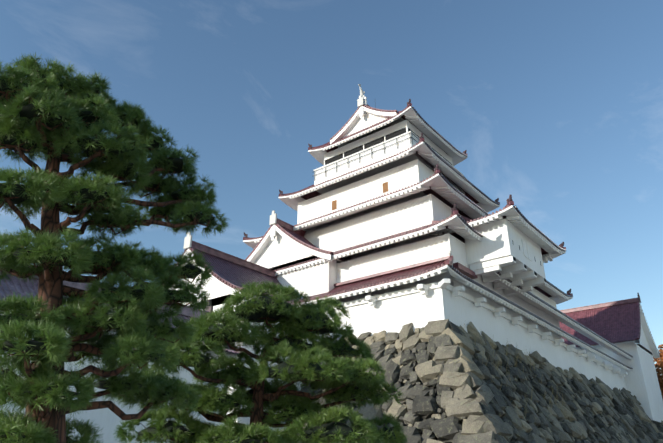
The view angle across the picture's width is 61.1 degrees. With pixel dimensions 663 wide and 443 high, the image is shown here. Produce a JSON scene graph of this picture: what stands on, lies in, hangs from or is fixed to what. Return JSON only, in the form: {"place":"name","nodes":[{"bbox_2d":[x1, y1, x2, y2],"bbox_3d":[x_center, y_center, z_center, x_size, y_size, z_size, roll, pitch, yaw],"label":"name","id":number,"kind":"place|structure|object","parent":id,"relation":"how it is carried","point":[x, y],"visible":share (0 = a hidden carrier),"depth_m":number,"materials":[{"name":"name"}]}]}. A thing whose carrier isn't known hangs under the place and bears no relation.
{"place":"outdoors","nodes":[
{"label":"outdoors","id":0,"kind":"place"},
{"bbox_2d":[0,52,383,442],"bbox_3d":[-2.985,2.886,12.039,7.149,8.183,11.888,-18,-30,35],"label":"pine","id":1,"kind":"object","parent":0,"point":[136,336],"depth_m":8.22,"materials":[{"name":"green plant"}]},
{"bbox_2d":[0,69,395,442],"bbox_3d":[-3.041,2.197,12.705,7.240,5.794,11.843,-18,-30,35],"label":"pine foliage","id":2,"kind":"object","parent":1,"relation":"attached to","point":[28,111],"visible":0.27,"depth_m":9.28,"materials":[{"name":"green plant"}]},
{"bbox_2d":[113,280,407,442],"bbox_3d":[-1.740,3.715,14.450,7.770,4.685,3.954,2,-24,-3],"label":"pine needles","id":3,"kind":"object","parent":1,"relation":"on","point":[345,369],"visible":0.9,"depth_m":13.90,"materials":[{"name":"green plant"}]},
{"bbox_2d":[0,0,662,368],"label":"sky","id":4,"kind":"structure","parent":0,"point":[555,107],"materials":[{"name":"blue"}]},
{"label":"ground","id":5,"kind":"structure","parent":0,"visible":0},
{"bbox_2d":[0,248,662,442],"bbox_3d":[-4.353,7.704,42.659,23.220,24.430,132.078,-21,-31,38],"label":"side walls","id":6,"kind":"structure","parent":5,"relation":"on","point":[642,382],"depth_m":41.18,"materials":[{"name":"paint"}]},
{"bbox_2d":[0,267,240,353],"bbox_3d":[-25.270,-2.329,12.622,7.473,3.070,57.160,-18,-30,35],"label":"roof","id":7,"kind":"structure","parent":6,"relation":"attached to","point":[15,286],"depth_m":25.25,"materials":[{"name":"tile"}]},
{"bbox_2d":[177,241,295,303],"bbox_3d":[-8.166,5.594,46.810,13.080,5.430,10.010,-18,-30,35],"label":"tiled roof","id":8,"kind":"structure","parent":6,"relation":"on","point":[232,270],"depth_m":45.92,"materials":[{"name":"tile"}]},
{"bbox_2d":[183,232,191,248],"bbox_3d":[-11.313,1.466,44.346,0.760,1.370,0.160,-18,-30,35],"label":"nagaya ornaments","id":9,"kind":"object","parent":8,"relation":"on","point":[187,242],"visible":0.82,"depth_m":44.16},
{"bbox_2d":[182,248,659,353],"bbox_3d":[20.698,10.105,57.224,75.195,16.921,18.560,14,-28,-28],"label":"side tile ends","id":10,"kind":"object","parent":6,"relation":"on","point":[214,275],"visible":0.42,"depth_m":41.13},
{"bbox_2d":[205,293,640,313],"bbox_3d":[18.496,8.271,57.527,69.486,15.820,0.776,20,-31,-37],"label":"ornaments","id":11,"kind":"object","parent":6,"relation":"attached to","point":[211,308],"visible":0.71,"depth_m":33.72},
{"bbox_2d":[559,297,657,350],"bbox_3d":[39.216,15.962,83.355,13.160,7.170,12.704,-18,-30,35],"label":"side roofs","id":12,"kind":"structure","parent":6,"relation":"on","point":[615,321],"depth_m":80.93,"materials":[{"name":"red tile"}]},
{"bbox_2d":[310,344,515,442],"bbox_3d":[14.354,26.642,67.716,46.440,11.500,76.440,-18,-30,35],"label":"stones","id":13,"kind":"object","parent":5,"relation":"on","point":[436,394],"depth_m":34.23,"materials":[{"name":"grey stone"}]},
{"bbox_2d":[243,95,631,389],"bbox_3d":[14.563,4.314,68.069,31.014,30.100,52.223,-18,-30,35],"label":"castle walls","id":14,"kind":"structure","parent":13,"relation":"on","point":[441,293],"depth_m":49.04,"materials":[{"name":"white paint"}]},
{"bbox_2d":[332,182,387,209],"bbox_3d":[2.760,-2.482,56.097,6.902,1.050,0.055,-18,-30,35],"label":"small windows","id":15,"kind":"structure","parent":14,"relation":"attached to","point":[385,189],"depth_m":54.56,"materials":[{"name":"brown wood"}]},
{"bbox_2d":[313,133,463,180],"bbox_3d":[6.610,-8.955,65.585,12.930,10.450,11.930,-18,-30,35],"label":"keep rails","id":16,"kind":"object","parent":14,"relation":"attached to","point":[371,154],"visible":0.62,"depth_m":59.07,"materials":[{"name":"white wood"}]},
{"bbox_2d":[243,103,572,314],"bbox_3d":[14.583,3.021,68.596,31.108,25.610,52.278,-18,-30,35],"label":"roof tiles","id":17,"kind":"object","parent":14,"relation":"on","point":[385,276],"depth_m":47.12,"materials":[{"name":"red tile"}]},
{"bbox_2d":[269,95,363,224],"bbox_3d":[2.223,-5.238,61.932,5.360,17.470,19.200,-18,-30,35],"label":"roof ornaments","id":18,"kind":"object","parent":17,"relation":"on","point":[273,216],"visible":0.65,"depth_m":53.28},
{"bbox_2d":[245,105,508,301],"bbox_3d":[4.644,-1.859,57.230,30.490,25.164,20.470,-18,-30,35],"label":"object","id":19,"kind":"object","parent":17,"relation":"attached to","point":[422,228],"visible":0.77,"depth_m":48.98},
{"bbox_2d":[358,84,451,254],"bbox_3d":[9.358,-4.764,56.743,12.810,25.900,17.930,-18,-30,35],"label":"keep finials","id":20,"kind":"object","parent":17,"relation":"on","point":[362,93],"visible":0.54,"depth_m":63.63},
{"bbox_2d":[244,99,570,294],"bbox_3d":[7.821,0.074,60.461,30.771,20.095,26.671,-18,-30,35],"label":"ridge-end ornaments","id":21,"kind":"object","parent":17,"relation":"on","point":[561,245],"visible":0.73,"depth_m":51.67},
{"bbox_2d":[412,107,632,368],"bbox_3d":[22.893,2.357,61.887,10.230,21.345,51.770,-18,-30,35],"label":"roof eaves","id":22,"kind":"object","parent":17,"relation":"attached to","point":[499,273],"visible":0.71,"depth_m":51.51,"materials":[{"name":"white paint"}]},
{"bbox_2d":[325,127,545,281],"bbox_3d":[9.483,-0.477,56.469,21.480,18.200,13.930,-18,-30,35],"label":"window openings","id":23,"kind":"object","parent":14,"relation":"in","point":[369,144],"visible":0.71,"depth_m":60.46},
{"bbox_2d":[288,319,662,442],"bbox_3d":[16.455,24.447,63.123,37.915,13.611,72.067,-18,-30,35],"label":"stone base boulders","id":24,"kind":"object","parent":5,"relation":"on","point":[455,371],"visible":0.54,"depth_m":36.96,"materials":[{"name":"grey stone"}]},
{"bbox_2d":[463,324,573,421],"bbox_3d":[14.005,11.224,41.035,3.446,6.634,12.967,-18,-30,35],"label":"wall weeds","id":25,"kind":"object","parent":24,"relation":"on","point":[500,361],"depth_m":41.54,"materials":[{"name":"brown plant"}]},
{"bbox_3d":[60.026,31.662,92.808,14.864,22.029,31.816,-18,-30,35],"label":"autumn tree trunks","id":26,"kind":"object","parent":5,"relation":"on","visible":0},
{"bbox_2d":[653,344,662,398],"bbox_3d":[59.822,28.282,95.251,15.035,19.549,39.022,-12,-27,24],"label":"autumn leaves","id":27,"kind":"object","parent":26,"relation":"attached to","point":[658,366],"visible":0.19,"depth_m":92.88,"materials":[{"name":"brown plant"}]}
]}

